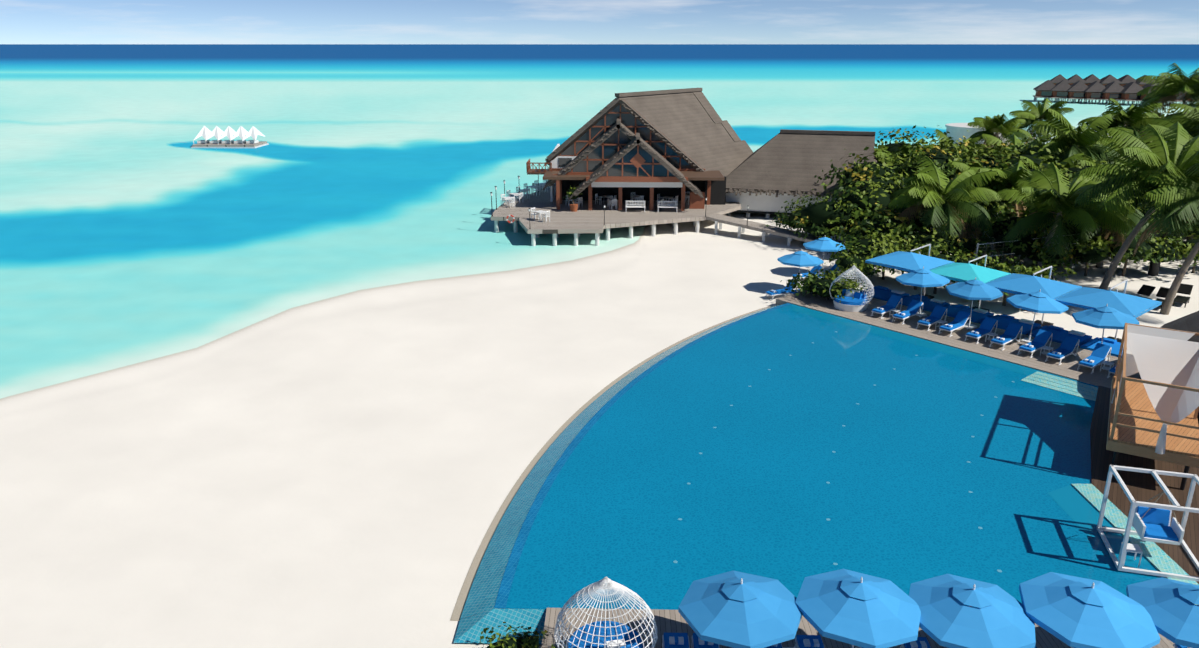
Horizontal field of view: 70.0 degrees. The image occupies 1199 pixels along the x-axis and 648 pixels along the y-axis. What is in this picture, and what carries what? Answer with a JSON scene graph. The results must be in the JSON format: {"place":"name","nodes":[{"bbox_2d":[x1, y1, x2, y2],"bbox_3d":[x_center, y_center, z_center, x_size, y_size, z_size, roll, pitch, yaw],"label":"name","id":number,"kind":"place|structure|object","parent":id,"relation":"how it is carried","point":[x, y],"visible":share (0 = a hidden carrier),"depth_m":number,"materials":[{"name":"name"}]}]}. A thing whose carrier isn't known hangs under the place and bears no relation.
{"place":"outdoors","nodes":[
{"label":"outdoors","id":0,"kind":"place"},
{"bbox_2d":[0,44,1198,647],"bbox_3d":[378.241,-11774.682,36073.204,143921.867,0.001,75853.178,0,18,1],"label":"ground","id":1,"kind":"structure","parent":0,"point":[338,362],"depth_m":54.19,"materials":[{"name":"white sand"}]},
{"bbox_2d":[191,126,268,147],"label":"floating platform","id":2,"kind":"structure","parent":1,"relation":"on","point":[229,132],"depth_m":131.49,"materials":[{"name":"white fabric"}]},
{"bbox_2d":[491,88,753,245],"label":"restaurant","id":3,"kind":"structure","parent":1,"relation":"on","point":[651,145],"depth_m":75.74,"materials":[{"name":"wood"}]},
{"bbox_2d":[501,194,514,206],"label":"dining set","id":4,"kind":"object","parent":3,"relation":"on","point":[510,200],"depth_m":75.68,"materials":[{"name":"white paint"}]},
{"bbox_2d":[506,190,522,202],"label":"dining set","id":5,"kind":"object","parent":3,"relation":"on","point":[508,194],"depth_m":78.05,"materials":[{"name":"white paint"}]},
{"bbox_2d":[516,187,529,198],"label":"dining set","id":6,"kind":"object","parent":3,"relation":"on","point":[524,191],"depth_m":79.64,"materials":[{"name":"white paint"}]},
{"bbox_2d":[524,183,539,195],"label":"dining set","id":7,"kind":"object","parent":3,"relation":"on","point":[529,187],"depth_m":81.59,"materials":[{"name":"white paint"}]},
{"bbox_2d":[531,207,549,221],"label":"dining set","id":8,"kind":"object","parent":3,"relation":"on","point":[539,212],"depth_m":69.60,"materials":[{"name":"white paint"}]},
{"bbox_2d":[534,180,547,191],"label":"dining set","id":9,"kind":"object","parent":3,"relation":"on","point":[536,183],"depth_m":83.66,"materials":[{"name":"grey"}]},
{"bbox_2d":[569,204,577,211],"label":"pot","id":10,"kind":"object","parent":3,"relation":"on","point":[573,207],"visible":0.94,"depth_m":73.59,"materials":[{"name":"brown ceramic"}]},
{"bbox_2d":[566,195,582,207],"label":"dining set","id":11,"kind":"object","parent":3,"relation":"on","point":[580,200],"visible":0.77,"depth_m":75.28,"materials":[{"name":"white paint"}]},
{"bbox_2d":[595,193,616,205],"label":"dining set","id":12,"kind":"object","parent":3,"relation":"on","point":[599,199],"visible":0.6,"depth_m":76.78,"materials":[{"name":"white paint"}]},
{"bbox_2d":[607,196,617,209],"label":"chair","id":13,"kind":"object","parent":3,"relation":"on","point":[613,201],"visible":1,"depth_m":74.67,"materials":[{"name":"white paint"}]},
{"bbox_2d":[626,201,644,211],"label":"bench","id":14,"kind":"object","parent":3,"relation":"on","point":[635,204],"visible":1,"depth_m":73.50,"materials":[{"name":"white paint"}]},
{"bbox_2d":[631,192,643,205],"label":"dining set","id":15,"kind":"object","parent":3,"relation":"on","point":[639,197],"visible":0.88,"depth_m":76.38,"materials":[{"name":"white paint"}]},
{"bbox_2d":[657,201,677,211],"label":"bench","id":16,"kind":"object","parent":3,"relation":"on","point":[670,206],"visible":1,"depth_m":73.50,"materials":[{"name":"white paint"}]},
{"bbox_2d":[657,194,677,205],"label":"dining set","id":17,"kind":"object","parent":3,"relation":"on","point":[669,197],"visible":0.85,"depth_m":76.35,"materials":[{"name":"white paint"}]},
{"bbox_2d":[685,192,689,205],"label":"chair","id":18,"kind":"object","parent":3,"relation":"on","point":[686,195],"visible":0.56,"depth_m":77.38,"materials":[{"name":"white paint"}]},
{"bbox_2d":[765,282,798,299],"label":"lounger","id":19,"kind":"object","parent":1,"relation":"on","point":[773,293],"visible":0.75,"depth_m":53.34,"materials":[{"name":"blue fabric"}]},
{"bbox_2d":[706,129,876,252],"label":"annex","id":20,"kind":"object","parent":1,"relation":"on","point":[773,174],"visible":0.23,"depth_m":77.28,"materials":[{"name":"wood"}]},
{"bbox_2d":[789,289,799,294],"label":"lounger","id":21,"kind":"object","parent":1,"relation":"on","point":[791,292],"visible":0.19,"depth_m":53.24,"materials":[{"name":"white paint"}]},
{"bbox_2d":[777,249,823,289],"bbox_3d":[12.720,-3.417,54.410,2.637,2.810,2.637,-3,18,-8],"label":"parasol","id":22,"kind":"object","parent":1,"relation":"on","point":[801,258],"depth_m":53.54,"materials":[{"name":"blue fabric"}]},
{"bbox_2d":[792,265,822,282],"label":"lounger","id":23,"kind":"object","parent":1,"relation":"on","point":[818,268],"visible":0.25,"depth_m":57.42,"materials":[{"name":"blue fabric"}]},
{"bbox_2d":[450,304,1198,643],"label":"pool edge","id":24,"kind":"object","parent":1,"relation":"on","point":[476,612],"visible":0.73,"depth_m":27.61,"materials":[{"name":"stone"}]},
{"bbox_2d":[803,236,845,272],"bbox_3d":[15.248,-4.681,58.276,2.637,2.810,2.637,0,18,1],"label":"parasol","id":25,"kind":"object","parent":1,"relation":"on","point":[824,244],"depth_m":57.41,"materials":[{"name":"blue fabric"}]},
{"bbox_2d":[817,264,839,277],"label":"lounger","id":26,"kind":"object","parent":1,"relation":"on","point":[834,267],"visible":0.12,"depth_m":57.64,"materials":[{"name":"white paint"}]},
{"bbox_2d":[479,183,1198,647],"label":"shrubs","id":27,"kind":"object","parent":1,"relation":"on","point":[819,219],"visible":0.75,"depth_m":57.27,"materials":[{"name":"green plant"}]},
{"bbox_2d":[541,290,1198,647],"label":"pool decks","id":28,"kind":"object","parent":1,"relation":"on","point":[1143,487],"visible":0.26,"depth_m":31.05,"materials":[{"name":"wood"}]},
{"bbox_2d":[554,577,657,647],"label":"pod shell","id":29,"kind":"object","parent":28,"relation":"on","point":[609,586],"visible":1,"depth_m":20.30},
{"bbox_2d":[567,621,644,647],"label":"cushion","id":30,"kind":"object","parent":29,"relation":"attached to","point":[606,639],"visible":0.65,"depth_m":21.22,"materials":[{"name":"blue fabric"}]},
{"bbox_2d":[662,632,689,647],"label":"lounger","id":31,"kind":"object","parent":28,"relation":"on","point":[675,640],"visible":1,"depth_m":21.31,"materials":[{"name":"blue fabric"}]},
{"bbox_2d":[691,633,718,647],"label":"lounger","id":32,"kind":"object","parent":28,"relation":"on","point":[697,642],"visible":0.69,"depth_m":21.20,"materials":[{"name":"blue fabric"}]},
{"bbox_2d":[678,571,801,647],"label":"umbrella","id":33,"kind":"object","parent":28,"relation":"on","point":[710,609],"visible":0.98,"depth_m":19.62,"materials":[{"name":"blue fabric"}]},
{"bbox_2d":[765,642,781,647],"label":"lounger","id":34,"kind":"object","parent":28,"relation":"on","point":[778,645],"visible":0.25,"depth_m":21.15,"materials":[{"name":"blue fabric"}]},
{"bbox_2d":[794,635,824,647],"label":"lounger","id":35,"kind":"object","parent":28,"relation":"on","point":[808,641],"visible":1,"depth_m":21.27,"materials":[{"name":"blue fabric"}]},
{"bbox_2d":[829,265,873,304],"bbox_3d":[14.760,-2.420,49.597,2.530,2.164,2.000,14,23,37],"label":"pod shell","id":36,"kind":"object","parent":28,"relation":"on","point":[853,268],"visible":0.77,"depth_m":49.07},
{"bbox_2d":[833,289,867,311],"bbox_3d":[14.600,-1.405,49.724,2.000,0.896,1.980,14,23,37],"label":"pod base","id":37,"kind":"object","parent":36,"relation":"attached to","point":[848,303],"visible":0.92,"depth_m":49.26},
{"bbox_2d":[795,569,920,647],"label":"umbrella","id":38,"kind":"object","parent":28,"relation":"on","point":[830,605],"visible":0.98,"depth_m":19.51,"materials":[{"name":"blue fabric"}]},
{"bbox_2d":[871,295,901,318],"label":"lounger","id":39,"kind":"object","parent":28,"relation":"on","point":[893,302],"visible":0.88,"depth_m":48.56,"materials":[{"name":"blue fabric"}]},
{"bbox_2d":[889,308,900,318],"bbox_3d":[16.544,-0.577,47.937,0.440,0.442,0.440,-15,23,-38],"label":"table","id":40,"kind":"object","parent":28,"relation":"on","point":[895,310],"visible":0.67,"depth_m":47.90,"materials":[{"name":"white paint"}]},
{"bbox_2d":[891,300,922,323],"bbox_3d":[17.105,-0.682,47.508,2.103,0.922,0.670,-15,23,-39],"label":"lounger","id":41,"kind":"object","parent":28,"relation":"on","point":[913,308],"visible":1,"depth_m":47.61,"materials":[{"name":"blue fabric"}]},
{"bbox_2d":[900,637,930,647],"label":"lounger","id":42,"kind":"object","parent":28,"relation":"on","point":[921,642],"visible":0.83,"depth_m":21.19,"materials":[{"name":"blue fabric"}]},
{"bbox_2d":[896,266,949,315],"bbox_3d":[18.092,-1.873,48.080,2.637,2.810,2.637,-3,17,-2],"label":"umbrella","id":43,"kind":"object","parent":28,"relation":"on","point":[919,278],"visible":0.98,"depth_m":47.27,"materials":[{"name":"blue fabric"}]},
{"bbox_2d":[916,305,946,330],"bbox_3d":[18.050,-0.341,46.464,2.103,0.922,0.670,-16,24,-41],"label":"lounger","id":44,"kind":"object","parent":28,"relation":"on","point":[937,313],"visible":0.85,"depth_m":46.61,"materials":[{"name":"blue fabric"}]},
{"bbox_2d":[935,320,946,330],"bbox_3d":[18.337,0.071,45.955,0.440,0.442,0.440,-15,23,-38],"label":"table","id":45,"kind":"object","parent":28,"relation":"on","point":[940,321],"visible":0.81,"depth_m":45.88,"materials":[{"name":"white paint"}]},
{"bbox_2d":[938,311,970,336],"bbox_3d":[18.898,-0.035,45.526,2.103,0.922,0.670,-15,23,-38],"label":"lounger","id":46,"kind":"object","parent":28,"relation":"on","point":[960,319],"visible":1,"depth_m":45.61,"materials":[{"name":"blue fabric"}]},
{"bbox_2d":[909,574,1035,647],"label":"umbrella","id":47,"kind":"object","parent":28,"relation":"on","point":[995,616],"visible":0.96,"depth_m":19.45,"materials":[{"name":"blue fabric"}]},
{"bbox_2d":[946,277,1002,328],"bbox_3d":[20.001,-1.167,45.920,2.637,2.810,2.637,-15,24,-32],"label":"umbrella","id":48,"kind":"object","parent":28,"relation":"on","point":[975,289],"visible":0.83,"depth_m":45.12,"materials":[{"name":"blue fabric"}]},
{"bbox_2d":[964,317,997,343],"bbox_3d":[19.843,0.307,44.481,2.103,0.922,0.670,-15,23,-38],"label":"lounger","id":49,"kind":"object","parent":28,"relation":"on","point":[988,324],"visible":0.88,"depth_m":44.59,"materials":[{"name":"blue fabric"}]},
{"bbox_2d":[985,332,997,343],"bbox_3d":[20.129,0.719,43.972,0.440,0.442,0.440,-15,23,-38],"label":"table","id":50,"kind":"object","parent":28,"relation":"on","point":[991,334],"visible":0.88,"depth_m":43.94,"materials":[{"name":"white paint"}]},
{"bbox_2d":[989,322,1022,349],"bbox_3d":[20.690,0.613,43.544,2.103,0.922,0.670,-15,23,-39],"label":"lounger","id":51,"kind":"object","parent":28,"relation":"on","point":[1011,332],"visible":1,"depth_m":43.66,"materials":[{"name":"blue fabric"}]},
{"bbox_2d":[1017,329,1052,357],"bbox_3d":[21.636,0.955,42.497,2.103,0.922,0.670,-14,23,-37],"label":"lounger","id":52,"kind":"object","parent":28,"relation":"on","point":[1041,339],"visible":0.94,"depth_m":42.58,"materials":[{"name":"blue fabric"}]},
{"bbox_2d":[1006,289,1068,342],"bbox_3d":[22.172,-0.420,43.635,2.637,2.810,2.637,-15,26,-40],"label":"umbrella","id":53,"kind":"object","parent":28,"relation":"on","point":[1036,304],"visible":0.98,"depth_m":42.83,"materials":[{"name":"blue fabric"}]},
{"bbox_2d":[1040,346,1052,357],"bbox_3d":[21.921,1.367,41.990,0.440,0.442,0.440,-15,23,-38],"label":"table","id":54,"kind":"object","parent":28,"relation":"on","point":[1046,348],"visible":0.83,"depth_m":41.94,"materials":[{"name":"white paint"}]},
{"bbox_2d":[1045,336,1079,364],"bbox_3d":[22.483,1.261,41.561,2.103,0.922,0.670,-15,23,-38],"label":"lounger","id":55,"kind":"object","parent":28,"relation":"on","point":[1067,347],"visible":1,"depth_m":41.68,"materials":[{"name":"blue fabric"}]},
{"bbox_2d":[1019,572,1159,647],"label":"umbrella","id":56,"kind":"object","parent":28,"relation":"on","point":[1053,605],"visible":1,"depth_m":19.37,"materials":[{"name":"blue fabric"}]},
{"bbox_2d":[1077,343,1110,373],"bbox_3d":[23.427,1.603,40.516,2.103,0.922,0.670,-15,24,-39],"label":"lounger","id":57,"kind":"object","parent":28,"relation":"on","point":[1097,356],"visible":0.88,"depth_m":40.64,"materials":[{"name":"blue fabric"}]},
{"bbox_2d":[1072,304,1138,360],"bbox_3d":[24.263,0.369,41.222,2.637,2.810,2.637,-11,19,-24],"label":"umbrella","id":58,"kind":"object","parent":28,"relation":"on","point":[1106,318],"visible":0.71,"depth_m":40.47,"materials":[{"name":"blue fabric"}]},
{"bbox_2d":[1100,360,1114,373],"bbox_3d":[23.713,2.015,40.007,0.440,0.442,0.440,-15,23,-38],"label":"table","id":59,"kind":"object","parent":28,"relation":"on","point":[1104,362],"visible":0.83,"depth_m":39.96,"materials":[{"name":"white paint"}]},
{"bbox_2d":[1107,363,1120,377],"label":"lounger","id":60,"kind":"object","parent":28,"relation":"on","point":[1112,370],"visible":0.17,"depth_m":39.16,"materials":[{"name":"white paint"}]},
{"bbox_2d":[1097,465,1198,581],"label":"swing frame","id":61,"kind":"object","parent":28,"relation":"on","point":[1148,521],"visible":1,"depth_m":25.49,"materials":[{"name":"white paint"}]},
{"bbox_2d":[1106,323,1198,489],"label":"cabana","id":62,"kind":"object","parent":28,"relation":"on","point":[1153,411],"depth_m":31.04,"materials":[{"name":"brown wood"}]},
{"bbox_2d":[1126,577,1198,647],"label":"umbrella","id":63,"kind":"object","parent":28,"relation":"on","point":[1173,613],"visible":0.98,"depth_m":19.68,"materials":[{"name":"blue fabric"}]},
{"bbox_2d":[1160,311,1198,341],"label":"bar roof","id":64,"kind":"structure","parent":28,"relation":"on","point":[1189,322],"depth_m":36.48,"materials":[{"name":"grey wood"}]},
{"bbox_2d":[1173,644,1186,647],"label":"lounger","id":65,"kind":"object","parent":28,"relation":"on","point":[1177,646],"visible":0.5,"depth_m":21.23,"materials":[{"name":"blue fabric"}]},
{"bbox_2d":[861,286,909,300],"bbox_3d":[17.449,-1.725,52.749,2.200,0.625,2.500,-15,23,-38],"label":"daybed","id":66,"kind":"object","parent":1,"relation":"on","point":[883,293],"visible":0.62,"depth_m":52.57,"materials":[{"name":"blue fabric"}]},
{"bbox_2d":[865,244,953,298],"bbox_3d":[18.900,-2.915,51.869,4.507,3.435,3.714,-15,23,-38],"label":"cantilever umbrella","id":67,"kind":"object","parent":1,"relation":"on","point":[911,261],"visible":0.79,"depth_m":50.66,"materials":[{"name":"blue fabric"}]},
{"bbox_2d":[899,294,949,311],"bbox_3d":[19.157,-1.107,50.861,2.200,0.625,2.500,-15,23,-38],"label":"daybed","id":68,"kind":"object","parent":1,"relation":"on","point":[929,305],"visible":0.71,"depth_m":50.73,"materials":[{"name":"blue fabric"}]},
{"bbox_2d":[944,304,993,323],"bbox_3d":[20.864,-0.490,48.972,2.200,0.625,2.500,-15,23,-38],"label":"daybed","id":69,"kind":"object","parent":1,"relation":"on","point":[978,315],"visible":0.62,"depth_m":48.78,"materials":[{"name":"blue fabric"}]},
{"bbox_2d":[930,255,1010,311],"bbox_3d":[21.247,-2.067,49.274,4.207,3.435,3.414,-15,23,-38],"label":"cantilever umbrella","id":70,"kind":"object","parent":1,"relation":"on","point":[964,272],"visible":0.77,"depth_m":48.09,"materials":[{"name":"teal fabric"}]},
{"bbox_2d":[814,141,1198,261],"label":"trees","id":71,"kind":"object","parent":1,"relation":"on","point":[874,186],"visible":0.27,"depth_m":65.01,"materials":[{"name":"green plant"}]},
{"bbox_2d":[980,314,1040,334],"bbox_3d":[22.572,0.127,47.083,2.200,0.625,2.500,-15,23,-38],"label":"daybed","id":72,"kind":"object","parent":1,"relation":"on","point":[1004,320],"visible":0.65,"depth_m":46.92,"materials":[{"name":"blue fabric"}]},
{"bbox_2d":[863,125,1180,231],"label":"trees","id":73,"kind":"object","parent":1,"relation":"on","point":[970,153],"visible":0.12,"depth_m":77.09,"materials":[{"name":"green plant"}]},
{"bbox_2d":[985,266,1081,326],"bbox_3d":[23.593,-1.219,46.679,4.507,3.435,3.714,-15,23,-38],"label":"cantilever umbrella","id":74,"kind":"object","parent":1,"relation":"on","point":[1028,284],"visible":0.75,"depth_m":45.52,"materials":[{"name":"blue fabric"}]},
{"bbox_2d":[874,96,1198,314],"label":"palms","id":75,"kind":"object","parent":1,"relation":"on","point":[1135,119],"visible":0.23,"depth_m":52.59,"materials":[{"name":"green plant"}]},
{"bbox_2d":[887,63,1198,289],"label":"palms","id":76,"kind":"object","parent":1,"relation":"on","point":[1077,200],"visible":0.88,"depth_m":57.62,"materials":[{"name":"green plant"}]},
{"bbox_2d":[1033,80,1058,101],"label":"villa","id":77,"kind":"object","parent":1,"relation":"on","point":[1042,90],"visible":0.58,"depth_m":235.23,"materials":[{"name":"concrete"}]},
{"bbox_2d":[1028,325,1091,347],"bbox_3d":[24.279,0.745,45.194,2.200,0.625,2.500,-15,23,-38],"label":"daybed","id":78,"kind":"object","parent":1,"relation":"on","point":[1059,334],"visible":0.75,"depth_m":45.10,"materials":[{"name":"blue fabric"}]},
{"bbox_2d":[1050,74,1070,84],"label":"villa","id":79,"kind":"object","parent":1,"relation":"on","point":[1057,79],"visible":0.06,"depth_m":279.01,"materials":[{"name":"concrete"}]},
{"bbox_2d":[1048,80,1074,102],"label":"villa","id":80,"kind":"object","parent":1,"relation":"on","point":[1060,89],"visible":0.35,"depth_m":232.30,"materials":[{"name":"concrete"}]},
{"bbox_2d":[934,98,1198,267],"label":"palms","id":81,"kind":"object","parent":1,"relation":"on","point":[1005,178],"visible":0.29,"depth_m":64.80,"materials":[{"name":"green plant"}]},
{"bbox_2d":[945,123,1192,307],"bbox_3d":[43.286,-16.160,92.286,12.235,3.500,90.389,6,19,17],"label":"boat and loungers","id":82,"kind":"object","parent":1,"relation":"on","point":[957,131],"visible":0.35,"depth_m":58.25,"materials":[{"name":"white paint"}]},
{"bbox_2d":[1067,74,1087,84],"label":"villa","id":83,"kind":"object","parent":1,"relation":"on","point":[1074,78],"visible":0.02,"depth_m":278.84,"materials":[{"name":"concrete"}]},
{"bbox_2d":[1065,81,1091,103],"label":"villa","id":84,"kind":"object","parent":1,"relation":"on","point":[1075,90],"visible":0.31,"depth_m":229.60,"materials":[{"name":"concrete"}]},
{"bbox_2d":[1007,117,1157,159],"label":"trees","id":85,"kind":"object","parent":1,"relation":"on","point":[1025,140],"depth_m":86.83,"materials":[{"name":"green plant"}]},
{"bbox_2d":[1084,74,1100,84],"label":"villa","id":86,"kind":"object","parent":1,"relation":"on","point":[1091,78],"visible":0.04,"depth_m":278.77,"materials":[{"name":"concrete"}]},
{"bbox_2d":[1079,81,1110,103],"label":"villa","id":87,"kind":"object","parent":1,"relation":"on","point":[1093,90],"visible":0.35,"depth_m":227.00,"materials":[{"name":"concrete"}]},
{"bbox_2d":[1080,337,1122,357],"bbox_3d":[25.987,1.362,43.306,2.200,0.625,2.500,-15,23,-38],"label":"daybed","id":88,"kind":"object","parent":1,"relation":"on","point":[1090,345],"visible":0.25,"depth_m":43.64,"materials":[{"name":"blue fabric"}]},
{"bbox_2d":[1054,279,1161,342],"bbox_3d":[26.070,-0.323,43.939,4.507,3.435,3.714,-15,23,-38],"label":"umbrella","id":89,"kind":"object","parent":1,"relation":"on","point":[1132,305],"visible":0.79,"depth_m":42.80,"materials":[{"name":"blue fabric"}]},
{"bbox_2d":[1099,75,1122,85],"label":"villa","id":90,"kind":"object","parent":1,"relation":"on","point":[1106,80],"visible":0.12,"depth_m":274.81,"materials":[{"name":"concrete"}]},
{"bbox_2d":[1098,81,1128,104],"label":"villa","id":91,"kind":"object","parent":1,"relation":"on","point":[1113,90],"visible":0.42,"depth_m":224.34,"materials":[{"name":"concrete"}]},
{"bbox_2d":[1118,75,1135,85],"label":"villa","id":92,"kind":"object","parent":1,"relation":"on","point":[1125,79],"visible":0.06,"depth_m":274.79,"materials":[{"name":"concrete"}]},
{"bbox_2d":[1117,82,1143,105],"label":"villa","id":93,"kind":"object","parent":1,"relation":"on","point":[1130,90],"visible":0.48,"depth_m":221.84,"materials":[{"name":"concrete"}]},
{"bbox_2d":[1135,75,1158,86],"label":"villa","id":94,"kind":"object","parent":1,"relation":"on","point":[1140,83],"visible":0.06,"depth_m":270.95,"materials":[{"name":"concrete"}]},
{"bbox_2d":[1132,82,1171,104],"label":"villa","id":95,"kind":"object","parent":1,"relation":"on","point":[1145,86],"visible":0.02,"depth_m":220.62,"materials":[{"name":"wood"}]},
{"bbox_2d":[1153,104,1194,134],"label":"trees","id":96,"kind":"object","parent":1,"relation":"on","point":[1167,115],"visible":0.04,"depth_m":121.72,"materials":[{"name":"green plant"}]},
{"bbox_2d":[1166,92,1186,103],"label":"villa","id":97,"kind":"object","parent":1,"relation":"on","point":[1178,98],"visible":0.08,"depth_m":219.19,"materials":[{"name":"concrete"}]},
{"bbox_2d":[0,0,1198,43],"label":"sky","id":98,"kind":"structure","parent":0,"point":[21,21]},
{"bbox_2d":[494,303,1188,609],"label":"pool water","id":99,"kind":"structure","parent":0,"point":[790,447],"depth_m":30.51,"materials":[{"name":"teal liquid"}]}
]}

